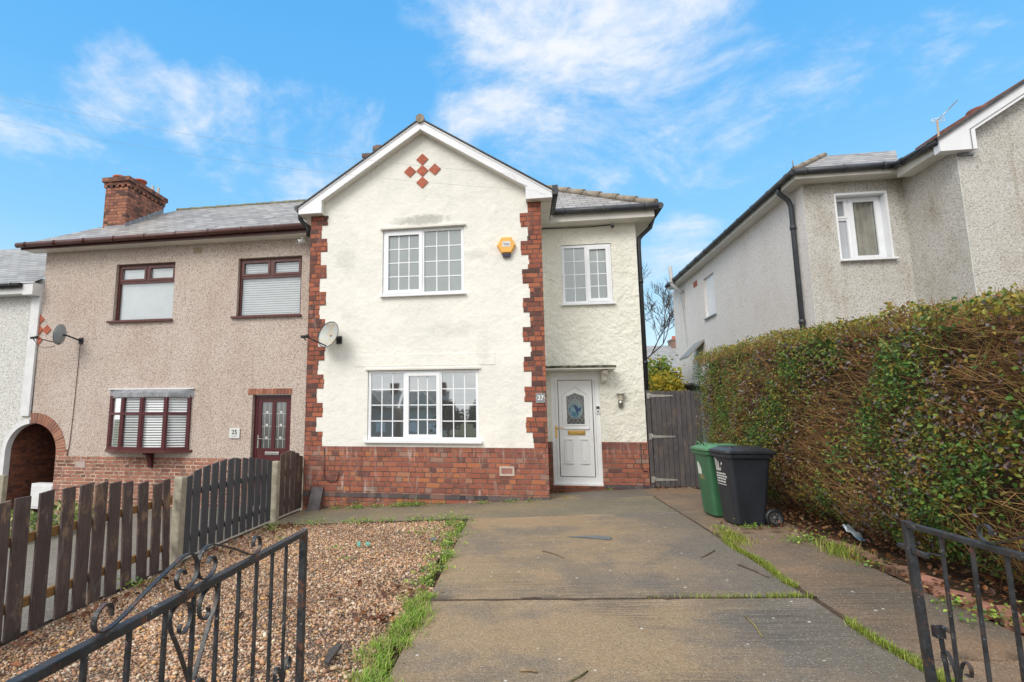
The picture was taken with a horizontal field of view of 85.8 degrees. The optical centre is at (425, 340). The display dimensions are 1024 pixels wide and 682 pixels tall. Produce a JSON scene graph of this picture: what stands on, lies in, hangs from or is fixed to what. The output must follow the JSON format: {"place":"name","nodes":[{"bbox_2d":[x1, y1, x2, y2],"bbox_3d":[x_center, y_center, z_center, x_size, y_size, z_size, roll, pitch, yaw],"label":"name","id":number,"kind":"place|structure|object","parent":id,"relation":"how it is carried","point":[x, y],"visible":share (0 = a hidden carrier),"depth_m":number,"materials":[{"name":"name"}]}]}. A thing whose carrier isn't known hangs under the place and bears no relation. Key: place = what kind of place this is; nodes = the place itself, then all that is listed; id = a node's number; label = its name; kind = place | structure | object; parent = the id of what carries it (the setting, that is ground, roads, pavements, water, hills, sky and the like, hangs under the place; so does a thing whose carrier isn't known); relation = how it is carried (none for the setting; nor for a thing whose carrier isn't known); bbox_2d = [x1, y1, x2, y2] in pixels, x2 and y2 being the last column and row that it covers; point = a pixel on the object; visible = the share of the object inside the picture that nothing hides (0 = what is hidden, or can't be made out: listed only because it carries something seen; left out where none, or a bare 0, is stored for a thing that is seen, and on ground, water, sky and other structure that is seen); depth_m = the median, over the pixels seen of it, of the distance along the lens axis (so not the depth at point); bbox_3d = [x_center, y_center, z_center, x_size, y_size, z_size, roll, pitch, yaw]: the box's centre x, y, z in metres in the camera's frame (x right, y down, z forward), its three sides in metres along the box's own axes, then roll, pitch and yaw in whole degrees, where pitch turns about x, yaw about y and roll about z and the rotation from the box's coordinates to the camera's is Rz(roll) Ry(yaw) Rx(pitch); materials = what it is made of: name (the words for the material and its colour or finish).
{"place":"outdoors","nodes":[
{"label":"outdoors","id":0,"kind":"place"},
{"bbox_2d":[0,506,299,645],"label":"neighbour yard","id":1,"kind":"structure","parent":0,"point":[49,606],"depth_m":6.89,"materials":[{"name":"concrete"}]},
{"bbox_2d":[0,475,7,502],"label":"concrete post","id":2,"kind":"object","parent":1,"relation":"on","point":[3,485],"visible":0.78,"depth_m":10.23,"materials":[{"name":"beige concrete"}]},
{"bbox_2d":[9,510,36,536],"bbox_3d":[-6.230,2.754,8.181,0.774,0.626,0.873,-1,-8,10],"label":"garden plant","id":3,"kind":"object","parent":1,"relation":"on","point":[33,517],"visible":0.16,"depth_m":8.32,"materials":[{"name":"green plant"}]},
{"bbox_2d":[33,500,77,525],"bbox_3d":[-5.955,2.859,8.854,0.711,0.589,0.772,-1,-8,10],"label":"garden plant","id":4,"kind":"object","parent":1,"relation":"on","point":[55,516],"visible":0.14,"depth_m":8.79,"materials":[{"name":"green plant"}]},
{"bbox_2d":[0,519,460,681],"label":"gravel","id":5,"kind":"structure","parent":0,"point":[172,658],"depth_m":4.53,"materials":[{"name":"brown gravel"}]},
{"bbox_2d":[5,528,307,681],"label":"driveway gate","id":6,"kind":"structure","parent":5,"relation":"on","point":[117,628],"depth_m":1.51,"materials":[{"name":"metal"}]},
{"bbox_2d":[324,643,340,665],"bbox_3d":[-0.599,1.990,3.460,0.062,0.026,0.284,-1,-8,10],"label":"slate piece","id":7,"kind":"object","parent":5,"relation":"on","point":[333,651],"visible":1,"depth_m":3.45,"materials":[{"name":"grey stone"}]},
{"bbox_2d":[336,520,466,681],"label":"grass","id":8,"kind":"structure","parent":5,"relation":"on","point":[400,631],"depth_m":3.73,"materials":[{"name":"green plant"}]},
{"bbox_2d":[117,486,1023,627],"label":"weeds","id":9,"kind":"object","parent":5,"relation":"on","point":[957,600],"visible":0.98,"depth_m":6.05,"materials":[{"name":"green plant"}]},
{"bbox_2d":[272,496,676,524],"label":"path","id":10,"kind":"structure","parent":0,"point":[621,505],"depth_m":8.42,"materials":[{"name":"concrete"}]},
{"bbox_2d":[307,487,323,510],"bbox_3d":[-1.935,2.776,9.566,0.230,0.385,0.205,-1,-8,10],"label":"paving slab","id":11,"kind":"object","parent":10,"relation":"on","point":[315,499],"depth_m":9.55,"materials":[{"name":"stone"}]},
{"bbox_2d":[0,448,1023,680],"bbox_3d":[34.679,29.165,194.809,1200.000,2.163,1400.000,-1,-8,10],"label":"ground","id":12,"kind":"structure","parent":0,"point":[924,569],"depth_m":4.90,"materials":[{"name":"soil"}]},
{"bbox_2d":[0,248,46,474],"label":"house","id":13,"kind":"structure","parent":12,"relation":"on","point":[22,273],"depth_m":12.83,"materials":[{"name":"paint"}]},
{"bbox_2d":[0,479,172,643],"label":"picket fence","id":14,"kind":"object","parent":12,"relation":"on","point":[16,543],"visible":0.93,"depth_m":4.85,"materials":[{"name":"brown wood"}]},
{"bbox_2d":[169,476,186,565],"bbox_3d":[-2.848,2.109,6.261,0.104,1.067,0.104,-1,-8,10],"label":"concrete post","id":15,"kind":"object","parent":12,"relation":"on","point":[178,518],"visible":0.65,"depth_m":6.23,"materials":[{"name":"beige concrete"}]},
{"bbox_2d":[183,457,271,553],"bbox_3d":[-2.656,2.143,7.478,0.068,1.071,2.278,-1,-8,10],"label":"fence panel","id":16,"kind":"object","parent":15,"relation":"attached to","point":[236,521],"visible":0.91,"depth_m":7.26,"materials":[{"name":"grey wood"}]},
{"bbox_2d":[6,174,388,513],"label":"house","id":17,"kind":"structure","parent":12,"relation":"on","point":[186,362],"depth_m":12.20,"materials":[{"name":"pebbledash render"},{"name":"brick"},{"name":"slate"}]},
{"bbox_2d":[31,482,52,508],"bbox_3d":[-8.630,3.511,12.355,0.590,0.560,0.235,-1,-8,10],"label":"meter box","id":18,"kind":"object","parent":17,"relation":"attached to","point":[37,488],"visible":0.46,"depth_m":12.27,"materials":[{"name":"paint"}]},
{"bbox_2d":[30,324,82,454],"bbox_3d":[-8.247,1.071,12.031,0.998,2.925,0.460,6,-10,-35],"label":"satellite dish","id":19,"kind":"object","parent":17,"relation":"attached to","point":[59,333],"visible":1,"depth_m":12.16,"materials":[{"name":"grey metal"}]},
{"bbox_2d":[106,263,175,322],"bbox_3d":[-6.474,-1.097,12.597,1.643,1.383,0.370,-1,-8,10],"label":"window","id":20,"kind":"structure","parent":17,"relation":"in","point":[148,292],"depth_m":12.63,"materials":[{"name":"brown glass"}]},
{"bbox_2d":[105,388,194,467],"bbox_3d":[-6.084,1.906,11.955,2.140,1.730,0.790,-1,-8,10],"label":"bow window","id":21,"kind":"structure","parent":17,"relation":"in","point":[146,421],"depth_m":11.79,"materials":[{"name":"brown glass"}]},
{"bbox_2d":[229,428,239,437],"bbox_3d":[-4.072,1.965,11.603,0.240,0.215,0.026,-1,-8,10],"label":"house number sign","id":22,"kind":"object","parent":17,"relation":"attached to","point":[234,432],"visible":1,"depth_m":11.59,"materials":[{"name":"white plastic"}]},
{"bbox_2d":[230,256,301,318],"bbox_3d":[-3.453,-1.176,12.071,1.628,1.375,0.370,-1,-8,10],"label":"window","id":23,"kind":"structure","parent":17,"relation":"in","point":[271,287],"depth_m":12.11,"materials":[{"name":"brown glass"}]},
{"bbox_2d":[253,395,290,494],"bbox_3d":[-3.252,2.193,11.557,0.860,2.090,0.125,-1,-8,10],"label":"door","id":24,"kind":"structure","parent":17,"relation":"in","point":[272,420],"depth_m":11.63,"materials":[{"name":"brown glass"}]},
{"bbox_2d":[296,237,305,242],"bbox_3d":[-2.686,-2.169,11.746,0.091,0.160,0.203,-8,-11,44],"label":"security camera","id":25,"kind":"object","parent":17,"relation":"attached to","point":[302,240],"visible":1,"depth_m":11.72,"materials":[{"name":"white paint"}]},
{"bbox_2d":[270,461,279,523],"bbox_3d":[-2.410,2.449,8.719,0.104,1.031,0.104,-1,-8,10],"label":"concrete post","id":26,"kind":"object","parent":12,"relation":"on","point":[275,488],"visible":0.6,"depth_m":8.69,"materials":[{"name":"beige concrete"}]},
{"bbox_2d":[300,457,303,510],"bbox_3d":[-2.210,2.614,9.845,0.070,1.016,0.070,-1,-8,10],"label":"concrete post","id":27,"kind":"object","parent":12,"relation":"on","point":[302,485],"visible":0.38,"depth_m":9.81,"materials":[{"name":"grey concrete"}]},
{"bbox_2d":[279,450,302,516],"bbox_3d":[-2.325,2.398,9.341,0.068,1.041,0.914,-1,-8,10],"label":"fence panel","id":28,"kind":"object","parent":27,"relation":"attached to","point":[290,489],"visible":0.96,"depth_m":9.28,"materials":[{"name":"brown wood"}]},
{"bbox_2d":[294,114,663,509],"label":"house","id":29,"kind":"structure","parent":12,"relation":"on","point":[464,341],"depth_m":9.95,"materials":[{"name":"white paint"}]},
{"bbox_2d":[301,321,341,347],"bbox_3d":[-1.859,-0.121,9.765,0.751,0.489,0.418,2,-8,-14],"label":"satellite dish","id":30,"kind":"object","parent":29,"relation":"attached to","point":[328,336],"visible":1,"depth_m":9.85,"materials":[{"name":"white metal"}]},
{"bbox_2d":[363,369,481,443],"bbox_3d":[-0.054,1.151,9.604,2.090,1.275,0.170,-1,-8,10],"label":"window","id":31,"kind":"structure","parent":29,"relation":"in","point":[407,406],"depth_m":9.63,"materials":[{"name":"white plastic"}]},
{"bbox_2d":[380,227,465,297],"bbox_3d":[-0.047,-1.444,9.965,1.575,1.275,0.170,-1,-8,10],"label":"window","id":32,"kind":"structure","parent":29,"relation":"in","point":[425,262],"depth_m":10.00,"materials":[{"name":"white plastic"}]},
{"bbox_2d":[497,237,515,256],"bbox_3d":[1.437,-1.669,9.669,0.330,0.358,0.090,-1,-8,10],"label":"alarm box","id":33,"kind":"object","parent":29,"relation":"attached to","point":[506,246],"visible":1,"depth_m":9.63,"materials":[{"name":"yellow plastic"}]},
{"bbox_2d":[536,393,545,402],"bbox_3d":[1.954,0.969,9.239,0.160,0.165,0.018,-1,-8,10],"label":"house number sign","id":34,"kind":"object","parent":29,"relation":"attached to","point":[540,397],"visible":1,"depth_m":9.23,"materials":[{"name":"white paint"}]},
{"bbox_2d":[550,372,603,485],"bbox_3d":[2.902,1.676,10.471,0.930,2.145,0.141,-1,-8,10],"label":"door","id":35,"kind":"structure","parent":29,"relation":"in","point":[578,443],"depth_m":10.46,"materials":[{"name":"plastic"}]},
{"bbox_2d":[561,244,615,305],"bbox_3d":[3.202,-1.315,10.800,1.030,1.230,0.160,-1,-8,10],"label":"window","id":36,"kind":"structure","parent":29,"relation":"in","point":[585,270],"depth_m":10.83,"materials":[{"name":"white plastic"}]},
{"bbox_2d":[596,406,599,413],"bbox_3d":[3.303,1.321,10.423,0.062,0.145,0.030,-1,-8,10],"label":"doorbell","id":37,"kind":"object","parent":29,"relation":"attached to","point":[597,410],"visible":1,"depth_m":10.41,"materials":[{"name":"white paint"}]},
{"bbox_2d":[617,393,625,406],"bbox_3d":[3.699,1.117,10.286,0.173,0.252,0.189,-1,-8,10],"label":"wall lamp","id":38,"kind":"object","parent":29,"relation":"attached to","point":[620,400],"visible":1,"depth_m":10.26,"materials":[{"name":"metal"}]},
{"bbox_2d":[645,390,702,488],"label":"side gate","id":39,"kind":"structure","parent":29,"relation":"attached to","point":[667,434],"depth_m":10.11,"materials":[{"name":"grey wood"}]},
{"bbox_2d":[0,486,1023,675],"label":"dead leaves","id":40,"kind":"object","parent":12,"relation":"on","point":[992,580],"visible":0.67,"depth_m":4.60,"materials":[{"name":"brown plant"}]},
{"bbox_2d":[842,524,865,540],"bbox_3d":[4.218,1.889,5.348,0.115,0.045,0.202,9,28,-17],"label":"crisp packet","id":41,"kind":"object","parent":40,"relation":"on","point":[855,534],"visible":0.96,"depth_m":5.35,"materials":[{"name":"metal"}]},
{"bbox_2d":[274,497,939,681],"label":"joint soil","id":42,"kind":"structure","parent":12,"relation":"on","point":[826,606],"depth_m":5.99,"materials":[{"name":"brown soil"}]},
{"bbox_2d":[640,265,673,358],"bbox_3d":[9.646,0.417,24.404,4.681,8.331,4.176,-4,-9,29],"label":"bare tree","id":43,"kind":"object","parent":12,"relation":"on","point":[668,306],"visible":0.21,"depth_m":23.21,"materials":[{"name":"brown plant"}]},
{"bbox_2d":[642,336,677,429],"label":"house","id":44,"kind":"structure","parent":12,"relation":"on","point":[668,350],"depth_m":30.49,"materials":[{"name":"brick"}]},
{"bbox_2d":[643,354,677,455],"bbox_3d":[7.377,2.112,17.895,1.984,3.568,1.994,-1,-8,10],"label":"garden bush","id":45,"kind":"object","parent":12,"relation":"on","point":[663,366],"visible":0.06,"depth_m":17.73,"materials":[{"name":"green plant"}]},
{"bbox_2d":[648,364,687,449],"bbox_3d":[7.406,2.204,16.343,1.515,2.958,1.284,-1,-8,10],"label":"garden bush","id":46,"kind":"object","parent":12,"relation":"on","point":[671,382],"visible":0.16,"depth_m":16.28,"materials":[{"name":"green plant"}]},
{"bbox_2d":[821,538,840,548],"bbox_3d":[3.965,1.973,5.272,0.094,0.089,0.200,3,-8,-18],"label":"edging brick","id":47,"kind":"object","parent":12,"relation":"on","point":[830,540],"visible":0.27,"depth_m":5.30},
{"bbox_2d":[664,79,1023,447],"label":"house","id":48,"kind":"structure","parent":12,"relation":"on","point":[817,239],"depth_m":9.98,"materials":[{"name":"grey concrete"}]},
{"bbox_2d":[704,274,716,319],"bbox_3d":[8.115,-1.268,15.476,0.170,1.210,0.940,-1,-8,10],"label":"window","id":49,"kind":"structure","parent":48,"relation":"in","point":[710,292],"depth_m":15.53,"materials":[{"name":"white plastic"}]},
{"bbox_2d":[833,190,898,261],"bbox_3d":[8.107,-2.095,10.185,0.910,1.315,0.490,-1,-8,10],"label":"window","id":50,"kind":"structure","parent":48,"relation":"in","point":[864,232],"depth_m":10.19,"materials":[{"name":"white plastic"}]},
{"bbox_2d":[931,100,957,136],"bbox_3d":[10.045,-4.028,10.464,0.488,1.269,0.120,-1,-8,10],"label":"tv aerial","id":51,"kind":"object","parent":48,"relation":"attached to","point":[937,126],"visible":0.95,"depth_m":10.50,"materials":[{"name":"metal"}]},
{"bbox_2d":[836,542,862,553],"bbox_3d":[3.947,1.939,5.055,0.094,0.101,0.200,1,-8,-10],"label":"edging brick","id":52,"kind":"object","parent":12,"relation":"on","point":[848,544],"visible":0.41,"depth_m":5.04,"materials":[{"name":"brown brick"}]},
{"bbox_2d":[691,282,1023,596],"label":"hedge","id":53,"kind":"object","parent":12,"relation":"on","point":[878,427],"visible":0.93,"depth_m":4.52,"materials":[{"name":"green plant"}]},
{"bbox_2d":[852,549,877,567],"bbox_3d":[3.847,1.899,4.751,0.094,0.113,0.200,-1,-8,5],"label":"edging brick","id":54,"kind":"object","parent":12,"relation":"on","point":[869,555],"visible":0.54,"depth_m":4.71,"materials":[{"name":"brown brick"}]},
{"bbox_2d":[872,559,899,575],"bbox_3d":[3.842,1.880,4.519,0.094,0.089,0.200,1,-8,-4],"label":"edging brick","id":55,"kind":"object","parent":12,"relation":"on","point":[886,571],"visible":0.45,"depth_m":4.49,"materials":[{"name":"brick"}]},
{"bbox_2d":[895,565,909,583],"bbox_3d":[3.812,1.845,4.294,0.094,0.101,0.200,-3,-8,18],"label":"edging brick","id":56,"kind":"object","parent":12,"relation":"on","point":[900,569],"visible":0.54,"depth_m":4.32,"materials":[{"name":"brown brick"}]},
{"bbox_2d":[920,573,943,593],"bbox_3d":[3.756,1.810,4.051,0.094,0.113,0.200,2,-8,-14],"label":"edging brick","id":57,"kind":"object","parent":12,"relation":"on","point":[928,580],"visible":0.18,"depth_m":4.02,"materials":[{"name":"brick"}]},
{"bbox_2d":[933,586,971,599],"bbox_3d":[3.710,1.795,3.825,0.094,0.089,0.200,7,-10,-40],"label":"edging brick","id":58,"kind":"object","parent":12,"relation":"on","point":[941,590],"visible":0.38,"depth_m":3.83,"materials":[{"name":"brick"}]},
{"bbox_2d":[952,594,996,619],"bbox_3d":[3.652,1.764,3.615,0.094,0.101,0.200,1,-8,-10],"label":"edging brick","id":59,"kind":"object","parent":12,"relation":"on","point":[986,605],"visible":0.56,"depth_m":3.59,"materials":[{"name":"red brick"}]},
{"bbox_2d":[996,605,1023,633],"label":"edging brick","id":60,"kind":"object","parent":12,"relation":"on","point":[1007,615],"visible":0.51,"depth_m":3.35,"materials":[{"name":"red brick"}]},
{"bbox_2d":[0,0,1023,345],"label":"sky","id":61,"kind":"structure","parent":0,"point":[699,108],"materials":[{"name":"blue"}]},
{"bbox_2d":[388,489,924,681],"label":"driveway","id":62,"kind":"structure","parent":0,"point":[659,554],"depth_m":3.83,"materials":[{"name":"concrete"}]},
{"bbox_2d":[520,668,537,672],"bbox_3d":[0.593,1.889,3.119,0.102,0.019,0.027,-3,-8,18],"label":"stick","id":63,"kind":"object","parent":62,"relation":"on","point":[528,670],"visible":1,"depth_m":3.12,"materials":[{"name":"brown wood"}]},
{"bbox_2d":[570,670,587,681],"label":"stick","id":64,"kind":"object","parent":62,"relation":"on","point":[579,676],"visible":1,"depth_m":3.01,"materials":[{"name":"brown wood"}]},
{"bbox_2d":[569,535,611,539],"bbox_3d":[1.879,2.217,6.161,0.475,0.036,0.148,-6,-10,35],"label":"slate piece","id":65,"kind":"object","parent":62,"relation":"on","point":[599,537],"visible":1,"depth_m":6.12,"materials":[{"name":"grey stone"}]},
{"bbox_2d":[428,596,816,600],"bbox_3d":[1.431,1.986,4.204,2.880,0.182,0.085,-1,-8,10],"label":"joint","id":66,"kind":"object","parent":62,"relation":"on","point":[656,597],"visible":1,"depth_m":4.22,"materials":[{"name":"grey concrete"}]},
{"bbox_2d":[744,615,762,636],"bbox_3d":[2.130,1.846,3.526,0.024,0.014,0.344,-2,-8,14],"label":"stick","id":67,"kind":"object","parent":62,"relation":"on","point":[749,620],"visible":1,"depth_m":3.55,"materials":[{"name":"brown wood"}]},
{"bbox_2d":[738,564,769,577],"bbox_3d":[2.788,1.945,4.614,0.034,0.018,0.387,1,-8,-4],"label":"stick","id":68,"kind":"object","parent":62,"relation":"on","point":[752,569],"visible":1,"depth_m":4.62,"materials":[{"name":"brown wood"}]},
{"bbox_2d":[634,524,965,681],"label":"joint grass","id":69,"kind":"structure","parent":62,"relation":"on","point":[861,629],"depth_m":4.21,"materials":[{"name":"green plant"}]},
{"bbox_2d":[641,487,1023,681],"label":"driveway strip","id":70,"kind":"object","parent":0,"point":[877,601],"visible":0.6,"depth_m":3.93,"materials":[{"name":"concrete"}]},
{"bbox_2d":[691,441,735,516],"bbox_3d":[3.816,1.760,6.992,0.579,0.912,0.518,-1,-8,6],"label":"wheelie bin","id":71,"kind":"object","parent":70,"relation":"on","point":[709,488],"visible":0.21,"depth_m":6.89,"materials":[{"name":"green plastic"}]},
{"bbox_2d":[709,445,783,526],"bbox_3d":[3.774,1.693,6.440,0.579,0.888,0.518,-1,-8,5],"label":"wheelie bin","id":72,"kind":"object","parent":70,"relation":"on","point":[742,472],"visible":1,"depth_m":6.25,"materials":[{"name":"black plastic"}]},
{"bbox_2d":[897,520,1023,681],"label":"driveway gate","id":73,"kind":"structure","parent":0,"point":[912,552],"depth_m":2.00,"materials":[{"name":"metal"}]}
]}

